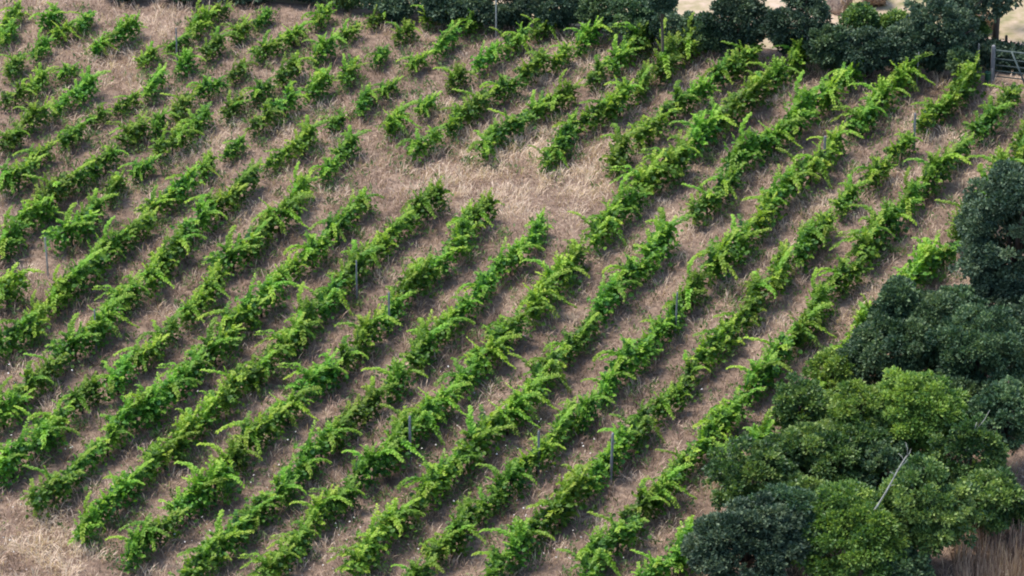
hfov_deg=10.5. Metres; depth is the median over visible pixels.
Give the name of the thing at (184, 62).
grapevine
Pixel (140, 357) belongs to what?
grapevine
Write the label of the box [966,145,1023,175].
grapevine
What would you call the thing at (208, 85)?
grapevine
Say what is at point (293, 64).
grapevine
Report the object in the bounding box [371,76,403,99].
grapevine
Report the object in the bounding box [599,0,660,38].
hedge shrub
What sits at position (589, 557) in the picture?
grapevine
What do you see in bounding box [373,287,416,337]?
grapevine
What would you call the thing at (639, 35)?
grapevine
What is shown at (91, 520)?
grapevine
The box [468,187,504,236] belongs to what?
grapevine
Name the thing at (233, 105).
grapevine
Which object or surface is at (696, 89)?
grapevine
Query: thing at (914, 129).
vine post
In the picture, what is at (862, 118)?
grapevine
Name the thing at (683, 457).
grapevine
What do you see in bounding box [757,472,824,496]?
leafy bush
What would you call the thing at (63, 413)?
grapevine
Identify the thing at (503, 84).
grapevine
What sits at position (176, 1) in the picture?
hedge shrub
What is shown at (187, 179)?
grapevine
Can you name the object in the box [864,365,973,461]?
leafy tree
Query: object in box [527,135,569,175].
grapevine
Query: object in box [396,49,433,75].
grapevine
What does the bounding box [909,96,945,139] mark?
grapevine
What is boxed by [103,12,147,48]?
grapevine
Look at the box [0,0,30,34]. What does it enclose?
grapevine
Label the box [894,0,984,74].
hedge shrub
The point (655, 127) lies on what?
grapevine
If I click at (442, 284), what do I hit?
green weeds
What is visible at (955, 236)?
grapevine
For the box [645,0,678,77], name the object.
sapling
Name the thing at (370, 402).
grapevine
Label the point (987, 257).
evergreen tree
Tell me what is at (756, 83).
grapevine
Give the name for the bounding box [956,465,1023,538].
leafy bush
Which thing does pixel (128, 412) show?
grapevine
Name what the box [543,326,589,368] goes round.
grapevine
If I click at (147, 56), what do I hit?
grapevine
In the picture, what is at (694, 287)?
grapevine
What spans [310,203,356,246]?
grapevine
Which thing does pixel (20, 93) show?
grapevine
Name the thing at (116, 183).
grapevine
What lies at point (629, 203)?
grapevine
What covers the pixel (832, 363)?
leafy bush
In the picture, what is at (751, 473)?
leafy bush
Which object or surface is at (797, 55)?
grapevine
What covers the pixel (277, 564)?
grapevine
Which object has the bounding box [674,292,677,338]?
vine post
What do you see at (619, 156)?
grapevine
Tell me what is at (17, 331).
grapevine
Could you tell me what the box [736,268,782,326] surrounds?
grapevine
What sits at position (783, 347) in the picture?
grapevine
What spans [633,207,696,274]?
grapevine
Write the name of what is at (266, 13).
grapevine
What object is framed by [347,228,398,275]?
grapevine
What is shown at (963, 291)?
bushy tree
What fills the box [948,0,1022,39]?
field tree
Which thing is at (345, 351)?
grapevine
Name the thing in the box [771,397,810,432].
grapevine
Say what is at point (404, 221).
grapevine
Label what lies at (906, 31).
hedge shrub
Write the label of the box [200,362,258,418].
grapevine
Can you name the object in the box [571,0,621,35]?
hedge shrub
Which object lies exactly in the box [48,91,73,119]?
grapevine
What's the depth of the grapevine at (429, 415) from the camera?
159.25 m
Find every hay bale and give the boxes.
[825,0,854,15]
[861,0,888,6]
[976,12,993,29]
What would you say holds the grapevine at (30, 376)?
on the vineyard ground at (626, 490)
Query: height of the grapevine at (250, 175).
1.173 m
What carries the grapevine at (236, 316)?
on the vineyard ground at (626, 490)
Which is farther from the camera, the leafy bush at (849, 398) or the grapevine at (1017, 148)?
the grapevine at (1017, 148)
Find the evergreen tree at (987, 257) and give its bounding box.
[948,158,1023,301]
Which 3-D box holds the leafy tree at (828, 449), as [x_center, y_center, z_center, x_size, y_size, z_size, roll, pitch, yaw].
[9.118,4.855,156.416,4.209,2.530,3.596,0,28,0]
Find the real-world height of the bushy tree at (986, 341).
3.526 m
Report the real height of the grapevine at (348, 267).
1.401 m
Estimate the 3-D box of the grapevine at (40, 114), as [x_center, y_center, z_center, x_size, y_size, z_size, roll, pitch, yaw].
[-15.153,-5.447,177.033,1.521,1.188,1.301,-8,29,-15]
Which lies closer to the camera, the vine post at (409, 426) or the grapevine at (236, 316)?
the vine post at (409, 426)
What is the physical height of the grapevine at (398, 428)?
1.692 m
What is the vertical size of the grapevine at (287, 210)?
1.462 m
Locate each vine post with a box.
[44,237,48,278]
[94,309,96,350]
[175,28,177,64]
[356,260,357,303]
[388,292,389,334]
[408,416,410,460]
[495,0,496,37]
[537,431,539,474]
[609,433,613,483]
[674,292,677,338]
[823,136,825,152]
[913,113,915,150]
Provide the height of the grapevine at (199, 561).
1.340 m
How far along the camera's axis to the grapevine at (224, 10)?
184.37 m
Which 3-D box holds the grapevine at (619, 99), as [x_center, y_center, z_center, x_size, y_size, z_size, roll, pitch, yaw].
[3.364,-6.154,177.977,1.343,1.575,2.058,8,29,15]
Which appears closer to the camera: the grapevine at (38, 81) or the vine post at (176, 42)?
the grapevine at (38, 81)
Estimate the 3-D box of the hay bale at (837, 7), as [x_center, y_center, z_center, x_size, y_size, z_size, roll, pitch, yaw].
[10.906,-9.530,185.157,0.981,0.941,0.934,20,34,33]
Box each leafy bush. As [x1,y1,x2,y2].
[701,434,805,510]
[747,482,829,574]
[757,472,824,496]
[765,371,831,430]
[800,347,866,393]
[820,378,893,428]
[840,439,920,489]
[856,540,935,575]
[921,411,1010,487]
[944,374,990,418]
[945,44,981,76]
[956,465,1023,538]
[964,15,992,41]
[968,272,1023,309]
[1002,494,1023,536]
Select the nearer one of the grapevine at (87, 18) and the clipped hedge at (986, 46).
the clipped hedge at (986, 46)
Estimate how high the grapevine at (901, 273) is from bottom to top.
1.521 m
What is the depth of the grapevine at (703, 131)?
175.43 m
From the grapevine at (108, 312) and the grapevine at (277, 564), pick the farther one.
the grapevine at (108, 312)
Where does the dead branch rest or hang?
attached to the leafy tree at (849, 504)
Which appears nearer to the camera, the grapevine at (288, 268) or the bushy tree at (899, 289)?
the bushy tree at (899, 289)
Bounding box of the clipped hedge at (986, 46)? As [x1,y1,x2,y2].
[970,35,1023,74]
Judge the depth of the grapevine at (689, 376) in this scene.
161.90 m
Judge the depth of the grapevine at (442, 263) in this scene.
167.88 m
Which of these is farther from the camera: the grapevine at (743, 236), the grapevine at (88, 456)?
the grapevine at (743, 236)
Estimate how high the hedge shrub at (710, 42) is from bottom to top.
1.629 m
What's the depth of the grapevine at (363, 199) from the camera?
171.61 m
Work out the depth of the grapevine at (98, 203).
171.35 m
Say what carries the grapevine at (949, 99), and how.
on the vineyard ground at (626, 490)
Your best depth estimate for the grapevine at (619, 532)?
153.66 m
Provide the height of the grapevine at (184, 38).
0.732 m
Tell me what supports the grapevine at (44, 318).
on the vineyard ground at (626, 490)
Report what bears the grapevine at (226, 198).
on the vineyard ground at (626, 490)
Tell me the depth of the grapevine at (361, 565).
152.56 m
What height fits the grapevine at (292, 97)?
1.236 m
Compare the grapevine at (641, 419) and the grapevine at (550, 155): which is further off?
the grapevine at (550, 155)
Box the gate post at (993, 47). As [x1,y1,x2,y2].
[990,45,995,80]
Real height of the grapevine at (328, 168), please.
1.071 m
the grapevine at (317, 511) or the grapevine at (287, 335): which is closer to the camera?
the grapevine at (317, 511)
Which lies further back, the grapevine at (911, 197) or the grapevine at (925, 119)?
the grapevine at (925, 119)
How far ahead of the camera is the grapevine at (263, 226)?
169.69 m
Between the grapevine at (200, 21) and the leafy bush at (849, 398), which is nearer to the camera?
the leafy bush at (849, 398)
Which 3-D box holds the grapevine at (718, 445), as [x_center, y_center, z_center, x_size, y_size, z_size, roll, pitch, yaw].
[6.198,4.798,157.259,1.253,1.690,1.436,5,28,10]
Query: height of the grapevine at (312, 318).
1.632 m
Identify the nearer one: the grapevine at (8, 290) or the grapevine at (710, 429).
the grapevine at (710, 429)
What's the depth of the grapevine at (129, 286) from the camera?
166.25 m
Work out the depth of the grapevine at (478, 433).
158.10 m
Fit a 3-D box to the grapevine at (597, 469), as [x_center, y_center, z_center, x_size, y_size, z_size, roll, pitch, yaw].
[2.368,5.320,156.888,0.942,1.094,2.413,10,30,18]
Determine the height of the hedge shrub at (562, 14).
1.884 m
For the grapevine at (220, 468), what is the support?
on the vineyard ground at (626, 490)
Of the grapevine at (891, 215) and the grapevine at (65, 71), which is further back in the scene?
the grapevine at (65, 71)
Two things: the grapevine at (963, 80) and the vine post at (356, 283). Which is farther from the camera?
the grapevine at (963, 80)
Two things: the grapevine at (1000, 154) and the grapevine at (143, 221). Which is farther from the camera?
the grapevine at (1000, 154)
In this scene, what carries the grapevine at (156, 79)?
on the vineyard ground at (626, 490)
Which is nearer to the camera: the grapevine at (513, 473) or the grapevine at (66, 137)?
the grapevine at (513, 473)
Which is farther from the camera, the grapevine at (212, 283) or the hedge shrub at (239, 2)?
the hedge shrub at (239, 2)
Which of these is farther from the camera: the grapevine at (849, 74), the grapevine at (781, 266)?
the grapevine at (849, 74)
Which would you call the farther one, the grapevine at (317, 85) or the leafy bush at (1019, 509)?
the grapevine at (317, 85)
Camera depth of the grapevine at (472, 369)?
161.71 m
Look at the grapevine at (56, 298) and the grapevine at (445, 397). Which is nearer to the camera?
the grapevine at (445, 397)
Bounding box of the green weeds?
[0,0,1023,575]
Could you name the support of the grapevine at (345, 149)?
on the vineyard ground at (626, 490)
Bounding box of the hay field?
[264,0,1023,70]
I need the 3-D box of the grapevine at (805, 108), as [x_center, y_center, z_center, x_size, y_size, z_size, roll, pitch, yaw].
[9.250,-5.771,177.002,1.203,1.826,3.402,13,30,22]
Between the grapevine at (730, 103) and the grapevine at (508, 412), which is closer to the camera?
the grapevine at (508, 412)
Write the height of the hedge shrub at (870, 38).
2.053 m
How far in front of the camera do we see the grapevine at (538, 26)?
183.06 m
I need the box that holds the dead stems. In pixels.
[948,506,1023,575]
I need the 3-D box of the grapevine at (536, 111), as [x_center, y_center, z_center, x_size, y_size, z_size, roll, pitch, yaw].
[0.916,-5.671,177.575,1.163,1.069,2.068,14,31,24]
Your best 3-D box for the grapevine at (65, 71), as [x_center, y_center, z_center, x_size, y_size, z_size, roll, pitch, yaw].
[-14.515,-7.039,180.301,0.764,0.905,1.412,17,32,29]
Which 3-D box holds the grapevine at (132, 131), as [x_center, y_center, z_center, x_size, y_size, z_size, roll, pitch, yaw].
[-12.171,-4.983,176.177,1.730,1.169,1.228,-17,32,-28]
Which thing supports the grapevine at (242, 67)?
on the vineyard ground at (626, 490)
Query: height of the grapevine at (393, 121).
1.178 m
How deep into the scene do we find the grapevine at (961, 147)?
174.97 m
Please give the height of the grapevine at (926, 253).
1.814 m
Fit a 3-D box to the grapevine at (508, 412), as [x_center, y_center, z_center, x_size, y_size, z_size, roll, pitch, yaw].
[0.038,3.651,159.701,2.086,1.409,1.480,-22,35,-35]
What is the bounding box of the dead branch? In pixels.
[874,445,910,509]
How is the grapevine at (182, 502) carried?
on the vineyard ground at (626, 490)
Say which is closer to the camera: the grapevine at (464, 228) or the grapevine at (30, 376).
the grapevine at (30, 376)
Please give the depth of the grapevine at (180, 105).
177.82 m
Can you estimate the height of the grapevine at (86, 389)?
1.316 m
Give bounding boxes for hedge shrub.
[173,0,188,3]
[216,0,274,5]
[291,0,323,5]
[322,0,363,11]
[360,0,424,23]
[417,0,491,27]
[470,0,545,29]
[521,0,580,31]
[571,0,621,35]
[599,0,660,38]
[636,7,702,46]
[676,11,739,53]
[701,0,772,53]
[746,0,835,57]
[802,23,867,74]
[827,25,910,77]
[864,17,940,70]
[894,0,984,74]
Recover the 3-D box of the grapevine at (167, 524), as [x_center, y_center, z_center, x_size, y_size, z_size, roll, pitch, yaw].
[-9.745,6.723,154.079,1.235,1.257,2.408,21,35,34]
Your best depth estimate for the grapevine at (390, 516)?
153.80 m
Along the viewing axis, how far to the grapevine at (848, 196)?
171.98 m
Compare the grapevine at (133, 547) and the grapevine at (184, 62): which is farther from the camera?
the grapevine at (184, 62)
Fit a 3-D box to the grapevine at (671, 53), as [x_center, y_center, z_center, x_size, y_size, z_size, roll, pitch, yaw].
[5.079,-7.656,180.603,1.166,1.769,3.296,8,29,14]
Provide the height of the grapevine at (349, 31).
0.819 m
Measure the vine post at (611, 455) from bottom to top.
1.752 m
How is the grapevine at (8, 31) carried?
on the vineyard ground at (626, 490)
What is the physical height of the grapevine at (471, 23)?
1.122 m
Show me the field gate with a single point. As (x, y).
(1017, 67)
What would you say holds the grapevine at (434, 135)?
on the vineyard ground at (626, 490)
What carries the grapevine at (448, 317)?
on the vineyard ground at (626, 490)
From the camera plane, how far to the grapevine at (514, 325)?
164.16 m
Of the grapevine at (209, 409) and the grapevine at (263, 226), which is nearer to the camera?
the grapevine at (209, 409)
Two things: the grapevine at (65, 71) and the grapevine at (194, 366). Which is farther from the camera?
the grapevine at (65, 71)
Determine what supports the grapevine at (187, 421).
on the vineyard ground at (626, 490)
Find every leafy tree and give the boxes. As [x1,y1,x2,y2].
[764,413,909,484]
[789,477,925,575]
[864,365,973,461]
[870,451,982,563]
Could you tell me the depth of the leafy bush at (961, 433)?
155.39 m
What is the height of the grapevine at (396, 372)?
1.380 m
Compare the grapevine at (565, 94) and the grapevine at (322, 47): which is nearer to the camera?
the grapevine at (565, 94)
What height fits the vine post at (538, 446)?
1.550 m
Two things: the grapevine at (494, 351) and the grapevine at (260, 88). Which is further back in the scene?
the grapevine at (260, 88)
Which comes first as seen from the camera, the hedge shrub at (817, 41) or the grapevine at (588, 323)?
the grapevine at (588, 323)
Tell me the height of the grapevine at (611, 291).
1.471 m
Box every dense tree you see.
[680,489,812,575]
[1006,295,1023,369]
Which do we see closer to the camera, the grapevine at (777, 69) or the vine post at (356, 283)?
the vine post at (356, 283)
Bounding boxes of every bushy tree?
[834,289,967,388]
[876,274,919,317]
[920,302,1023,398]
[938,283,989,308]
[967,374,1023,467]
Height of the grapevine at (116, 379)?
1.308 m
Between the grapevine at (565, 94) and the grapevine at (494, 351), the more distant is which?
the grapevine at (565, 94)
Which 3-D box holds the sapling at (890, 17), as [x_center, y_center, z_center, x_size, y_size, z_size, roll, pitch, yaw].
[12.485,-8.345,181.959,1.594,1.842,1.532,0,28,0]
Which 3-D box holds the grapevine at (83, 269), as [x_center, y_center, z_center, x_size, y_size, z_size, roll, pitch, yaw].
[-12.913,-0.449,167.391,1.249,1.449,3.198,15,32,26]
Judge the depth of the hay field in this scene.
185.38 m
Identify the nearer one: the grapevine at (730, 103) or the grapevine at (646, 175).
the grapevine at (646, 175)
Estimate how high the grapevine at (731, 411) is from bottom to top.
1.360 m
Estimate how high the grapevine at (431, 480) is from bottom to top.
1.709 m
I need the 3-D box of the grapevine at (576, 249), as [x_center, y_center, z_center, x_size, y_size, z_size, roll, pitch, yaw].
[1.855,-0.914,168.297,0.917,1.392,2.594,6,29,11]
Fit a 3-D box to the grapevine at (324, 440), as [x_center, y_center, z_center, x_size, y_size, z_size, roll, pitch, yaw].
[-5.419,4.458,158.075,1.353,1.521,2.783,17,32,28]
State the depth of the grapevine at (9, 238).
169.48 m
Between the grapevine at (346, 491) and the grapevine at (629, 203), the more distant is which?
the grapevine at (629, 203)
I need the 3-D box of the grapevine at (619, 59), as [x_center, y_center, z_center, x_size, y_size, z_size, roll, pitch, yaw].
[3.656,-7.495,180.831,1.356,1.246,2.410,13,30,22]
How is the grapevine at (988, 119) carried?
on the vineyard ground at (626, 490)
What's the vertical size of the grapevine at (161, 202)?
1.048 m
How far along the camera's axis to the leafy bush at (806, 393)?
158.33 m
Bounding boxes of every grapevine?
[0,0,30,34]
[0,18,20,52]
[0,51,31,83]
[0,77,35,111]
[0,118,30,155]
[0,153,46,195]
[0,192,64,234]
[0,205,33,264]
[0,262,44,309]
[0,304,49,365]
[0,375,35,429]
[0,440,26,487]
[1,414,79,475]
[2,360,53,414]
[12,139,59,172]
[13,96,57,137]
[13,399,75,450]
[19,464,87,520]
[21,62,59,98]
[22,171,79,220]
[22,289,55,341]
[23,350,73,394]
[26,26,56,62]
[28,1,68,32]
[39,202,103,256]
[43,241,114,302]
[43,312,107,371]
[44,264,77,317]
[47,18,82,43]
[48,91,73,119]
[49,61,83,85]
[54,117,95,154]
[55,154,105,195]
[59,371,107,419]
[60,438,107,487]
[63,65,111,109]
[67,490,111,546]
[68,9,99,34]
[71,188,118,230]
[81,102,113,131]
[83,140,128,178]
[84,215,136,266]
[84,415,134,465]
[85,31,118,58]
[85,292,138,347]
[90,470,144,524]
[91,350,139,406]
[92,270,149,316]
[98,166,129,206]
[99,380,173,441]
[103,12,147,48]
[105,110,154,150]
[105,516,170,573]
[107,206,161,251]
[108,88,144,118]
[112,451,161,501]
[113,333,169,374]
[118,153,161,183]
[118,506,190,552]
[132,41,167,70]
[133,62,172,103]
[134,184,178,221]
[134,243,179,300]
[135,312,183,354]
[137,105,180,138]
[137,430,199,480]
[140,367,201,428]
[148,121,204,163]
[151,225,206,281]
[156,344,214,398]
[157,467,231,526]
[158,161,207,209]
[160,91,200,126]
[160,401,207,460]
[161,30,193,56]
[161,46,205,78]
[168,527,234,575]
[169,194,227,250]
[173,285,215,330]
[174,101,215,139]
[174,454,244,511]
[183,317,245,369]
[184,0,220,42]
[184,182,247,223]
[186,72,230,102]
[194,384,228,436]
[195,26,237,64]
[196,147,221,184]
[196,295,270,337]
[196,434,262,481]
[196,509,254,572]
[197,259,233,308]
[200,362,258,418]
[202,225,264,282]
[205,0,233,23]
[216,402,291,456]
[217,90,250,125]
[217,131,252,164]
[217,157,268,207]
[219,13,255,45]
[225,57,257,87]
[229,495,283,543]
[233,270,299,330]
[236,343,294,396]
[237,535,301,575]
[239,77,277,108]
[239,210,280,262]
[243,98,285,138]
[244,465,306,525]
[247,30,288,64]
[251,192,314,239]
[252,5,276,32]
[253,312,315,366]
[259,140,299,175]
[261,384,321,431]
[262,80,309,123]
[266,251,308,293]
[266,514,321,565]
[271,50,316,91]
[277,348,348,404]
[279,449,331,499]
[281,20,313,50]
[283,228,337,275]
[284,115,330,161]
[286,161,319,213]
[289,484,353,540]
[290,281,329,351]
[292,416,362,478]
[297,63,338,105]
[297,271,352,324]
[301,1,336,32]
[302,28,347,66]
[308,154,344,185]
[308,474,365,522]
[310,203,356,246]
[315,335,368,388]
[317,398,362,454]
[318,106,350,134]
[326,527,389,575]
[327,239,384,296]
[328,125,371,167]
[332,18,363,47]
[333,53,368,91]
[334,303,402,362]
[340,186,383,229]
[341,436,404,494]
[345,376,399,429]
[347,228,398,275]
[350,82,385,120]
[354,497,425,568]
[361,356,427,404]
[364,4,390,31]
[364,44,392,69]
[369,490,431,539]
[370,203,419,249]
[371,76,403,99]
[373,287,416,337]
[376,101,421,141]
[376,405,424,474]
[379,391,444,452]
[385,17,421,46]
[385,251,439,309]
[390,552,445,575]
[395,124,445,163]
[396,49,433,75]
[397,455,462,513]
[399,176,453,227]
[399,317,452,380]
[408,91,441,120]
[410,379,472,426]
[411,4,449,29]
[411,306,475,362]
[418,524,475,573]
[421,245,467,291]
[424,19,464,60]
[426,445,483,498]
[432,348,491,401]
[433,61,477,94]
[438,291,483,336]
[439,103,469,142]
[440,198,488,263]
[443,492,488,556]
[451,404,513,476]
[452,87,498,126]
[454,8,484,38]
[456,265,502,311]
[458,331,521,378]
[466,121,504,166]
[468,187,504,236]
[468,481,510,523]
[469,39,514,77]
[471,545,513,575]
[475,457,536,502]
[479,71,527,105]
[479,516,554,572]
[480,391,541,442]
[481,305,543,353]
[486,108,535,147]
[486,235,544,285]
[489,21,532,59]
[496,371,560,426]
[508,340,569,395]
[510,433,565,480]
[511,45,555,89]
[512,268,576,329]
[518,90,557,131]
[520,207,555,253]
[521,9,557,43]
[521,250,589,300]
[524,486,582,545]
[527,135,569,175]
[535,396,584,453]
[539,457,600,527]
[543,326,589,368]
[545,68,583,116]
[546,107,590,159]
[548,41,576,75]
[556,525,620,575]
[558,385,615,434]
[561,232,590,281]
[563,15,613,58]
[563,307,605,352]
[568,198,627,255]
[571,88,625,136]
[580,362,635,409]
[581,54,615,92]
[581,444,620,499]
[584,270,642,328]
[585,511,651,566]
[591,422,641,477]
[592,333,663,388]
[596,75,643,123]
[598,123,644,180]
[599,34,643,80]
[599,171,653,226]
[602,252,661,293]
[608,14,656,58]
[609,148,674,202]
[609,397,665,453]
[609,477,669,539]
[627,107,682,152]
[630,549,683,575]
[631,314,677,357]
[632,59,656,102]
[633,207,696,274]
[635,127,702,190]
[645,378,692,426]
[647,17,690,86]
[647,461,696,518]
[653,80,700,128]
[655,445,705,491]
[660,285,695,338]
[662,515,694,575]
[668,103,737,161]
[671,353,710,401]
[678,256,714,315]
[679,11,707,65]
[679,74,720,111]
[680,313,748,377]
[681,183,733,226]
[686,400,737,463]
[687,226,742,286]
[689,88,748,144]
[701,47,747,92]
[702,161,746,203]
[705,300,761,346]
[706,386,766,440]
[707,432,745,484]
[713,112,775,177]
[720,40,768,81]
[726,349,793,407]
[727,214,771,269]
[728,64,773,117]
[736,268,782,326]
[742,190,784,243]
[742,409,774,456]
[743,331,802,388]
[746,54,799,95]
[757,161,820,220]
[758,116,805,158]
[761,239,799,300]
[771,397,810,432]
[772,35,812,77]
[775,141,835,192]
[778,302,836,356]
[780,70,828,141]
[786,216,838,273]
[801,206,839,249]
[804,267,839,332]
[806,120,862,169]
[806,374,830,409]
[809,68,848,116]
[812,254,873,300]
[824,60,866,91]
[828,174,873,220]
[829,208,894,267]
[829,324,854,349]
[830,91,887,142]
[844,293,871,335]
[848,74,910,119]
[848,196,916,246]
[850,153,898,192]
[882,128,922,163]
[885,52,934,99]
[892,261,922,286]
[896,166,929,221]
[896,230,946,289]
[903,141,971,199]
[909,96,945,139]
[930,239,961,276]
[931,86,963,124]
[934,197,972,246]
[942,132,978,170]
[944,50,985,109]
[963,95,1016,146]
[964,163,988,203]
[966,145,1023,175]
[982,82,1023,123]
[1006,119,1023,165]
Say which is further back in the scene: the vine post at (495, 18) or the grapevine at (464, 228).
the vine post at (495, 18)
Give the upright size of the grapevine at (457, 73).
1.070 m
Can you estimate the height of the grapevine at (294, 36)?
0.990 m
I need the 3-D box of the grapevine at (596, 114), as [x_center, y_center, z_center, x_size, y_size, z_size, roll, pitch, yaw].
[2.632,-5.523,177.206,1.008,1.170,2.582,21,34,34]
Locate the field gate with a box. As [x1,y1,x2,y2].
[994,49,1023,82]
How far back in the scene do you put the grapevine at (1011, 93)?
178.05 m
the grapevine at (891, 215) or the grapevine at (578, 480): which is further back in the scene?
the grapevine at (891, 215)
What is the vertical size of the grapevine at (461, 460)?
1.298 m
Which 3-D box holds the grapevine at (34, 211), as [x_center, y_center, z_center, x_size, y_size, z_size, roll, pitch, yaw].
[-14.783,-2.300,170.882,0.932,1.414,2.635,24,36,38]
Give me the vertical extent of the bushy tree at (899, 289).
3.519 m
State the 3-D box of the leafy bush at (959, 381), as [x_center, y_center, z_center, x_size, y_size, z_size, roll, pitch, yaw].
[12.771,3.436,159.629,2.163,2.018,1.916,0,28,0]
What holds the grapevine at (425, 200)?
on the vineyard ground at (626, 490)
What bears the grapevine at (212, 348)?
on the vineyard ground at (626, 490)
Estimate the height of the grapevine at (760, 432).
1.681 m
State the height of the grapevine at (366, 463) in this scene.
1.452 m
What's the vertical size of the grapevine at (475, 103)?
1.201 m
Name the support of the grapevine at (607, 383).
on the vineyard ground at (626, 490)
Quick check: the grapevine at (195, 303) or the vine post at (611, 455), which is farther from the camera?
the grapevine at (195, 303)
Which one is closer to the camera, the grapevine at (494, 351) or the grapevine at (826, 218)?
the grapevine at (494, 351)
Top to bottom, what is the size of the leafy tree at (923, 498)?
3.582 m
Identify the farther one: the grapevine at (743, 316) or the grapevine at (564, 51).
the grapevine at (564, 51)
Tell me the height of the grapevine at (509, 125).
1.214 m
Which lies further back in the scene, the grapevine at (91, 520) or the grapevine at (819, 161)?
the grapevine at (819, 161)
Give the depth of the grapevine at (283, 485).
155.70 m
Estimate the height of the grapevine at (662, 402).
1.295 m
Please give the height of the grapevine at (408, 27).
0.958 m
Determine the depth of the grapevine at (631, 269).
167.52 m
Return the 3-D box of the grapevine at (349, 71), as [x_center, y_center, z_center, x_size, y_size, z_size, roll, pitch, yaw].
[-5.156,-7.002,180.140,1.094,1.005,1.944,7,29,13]
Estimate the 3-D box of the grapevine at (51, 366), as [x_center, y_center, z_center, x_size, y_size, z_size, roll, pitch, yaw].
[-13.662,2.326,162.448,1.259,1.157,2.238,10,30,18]
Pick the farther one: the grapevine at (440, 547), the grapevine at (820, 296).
the grapevine at (820, 296)
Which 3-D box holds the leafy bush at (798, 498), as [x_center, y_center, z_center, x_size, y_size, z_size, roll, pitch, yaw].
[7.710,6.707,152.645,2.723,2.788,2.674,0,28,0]
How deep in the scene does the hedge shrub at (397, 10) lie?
184.13 m
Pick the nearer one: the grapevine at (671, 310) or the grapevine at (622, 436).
the grapevine at (622, 436)
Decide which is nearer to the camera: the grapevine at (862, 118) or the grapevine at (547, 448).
the grapevine at (547, 448)
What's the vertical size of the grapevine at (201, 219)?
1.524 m
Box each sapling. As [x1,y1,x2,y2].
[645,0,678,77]
[836,1,880,30]
[875,7,909,34]
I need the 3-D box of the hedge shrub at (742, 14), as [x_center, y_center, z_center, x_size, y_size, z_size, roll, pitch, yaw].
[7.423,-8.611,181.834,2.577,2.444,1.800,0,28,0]
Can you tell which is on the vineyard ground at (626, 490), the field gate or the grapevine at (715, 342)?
the grapevine at (715, 342)
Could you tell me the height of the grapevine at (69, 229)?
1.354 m
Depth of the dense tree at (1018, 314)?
161.78 m
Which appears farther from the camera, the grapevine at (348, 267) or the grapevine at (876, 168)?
the grapevine at (876, 168)
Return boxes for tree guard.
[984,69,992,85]
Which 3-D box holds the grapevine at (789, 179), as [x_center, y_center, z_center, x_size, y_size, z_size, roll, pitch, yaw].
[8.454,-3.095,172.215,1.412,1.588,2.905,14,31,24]
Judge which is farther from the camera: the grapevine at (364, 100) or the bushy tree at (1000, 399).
the grapevine at (364, 100)
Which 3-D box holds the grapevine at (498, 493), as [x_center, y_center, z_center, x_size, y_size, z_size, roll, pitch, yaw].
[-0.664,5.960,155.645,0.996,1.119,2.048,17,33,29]
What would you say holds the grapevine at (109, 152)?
on the vineyard ground at (626, 490)
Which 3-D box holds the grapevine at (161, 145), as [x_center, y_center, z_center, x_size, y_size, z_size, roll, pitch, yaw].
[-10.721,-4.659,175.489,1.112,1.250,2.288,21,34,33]
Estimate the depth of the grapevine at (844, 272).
167.24 m
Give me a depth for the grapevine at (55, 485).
155.85 m
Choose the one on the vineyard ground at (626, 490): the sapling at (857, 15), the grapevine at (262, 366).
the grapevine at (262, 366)
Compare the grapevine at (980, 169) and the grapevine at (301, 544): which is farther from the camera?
the grapevine at (980, 169)
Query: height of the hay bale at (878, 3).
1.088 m
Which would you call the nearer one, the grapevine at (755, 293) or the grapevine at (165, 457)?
the grapevine at (165, 457)
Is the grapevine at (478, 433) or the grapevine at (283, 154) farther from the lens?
the grapevine at (283, 154)
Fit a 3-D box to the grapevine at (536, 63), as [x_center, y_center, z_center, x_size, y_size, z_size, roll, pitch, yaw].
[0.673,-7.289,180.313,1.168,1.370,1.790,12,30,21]
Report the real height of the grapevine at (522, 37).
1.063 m
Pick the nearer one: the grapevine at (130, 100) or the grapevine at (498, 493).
the grapevine at (498, 493)
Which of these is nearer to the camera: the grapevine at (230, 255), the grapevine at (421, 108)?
the grapevine at (230, 255)
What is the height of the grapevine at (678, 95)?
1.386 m
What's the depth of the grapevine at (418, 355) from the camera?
163.06 m
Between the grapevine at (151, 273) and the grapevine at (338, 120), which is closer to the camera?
the grapevine at (151, 273)
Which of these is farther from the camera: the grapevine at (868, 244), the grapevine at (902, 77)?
the grapevine at (902, 77)
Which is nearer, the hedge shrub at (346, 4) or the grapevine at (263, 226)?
the grapevine at (263, 226)
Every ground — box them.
[0,0,1023,575]
[0,0,1023,575]
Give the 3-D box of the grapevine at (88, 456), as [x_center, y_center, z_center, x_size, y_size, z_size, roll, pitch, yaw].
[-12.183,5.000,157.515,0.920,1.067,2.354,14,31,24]
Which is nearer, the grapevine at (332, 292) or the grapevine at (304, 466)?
the grapevine at (304, 466)
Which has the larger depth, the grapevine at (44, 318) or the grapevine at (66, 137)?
the grapevine at (66, 137)
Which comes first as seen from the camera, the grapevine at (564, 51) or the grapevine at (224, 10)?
the grapevine at (564, 51)
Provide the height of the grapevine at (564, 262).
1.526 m
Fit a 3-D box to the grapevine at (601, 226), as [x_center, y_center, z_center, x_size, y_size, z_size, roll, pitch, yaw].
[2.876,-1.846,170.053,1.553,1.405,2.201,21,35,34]
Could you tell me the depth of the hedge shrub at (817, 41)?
180.24 m

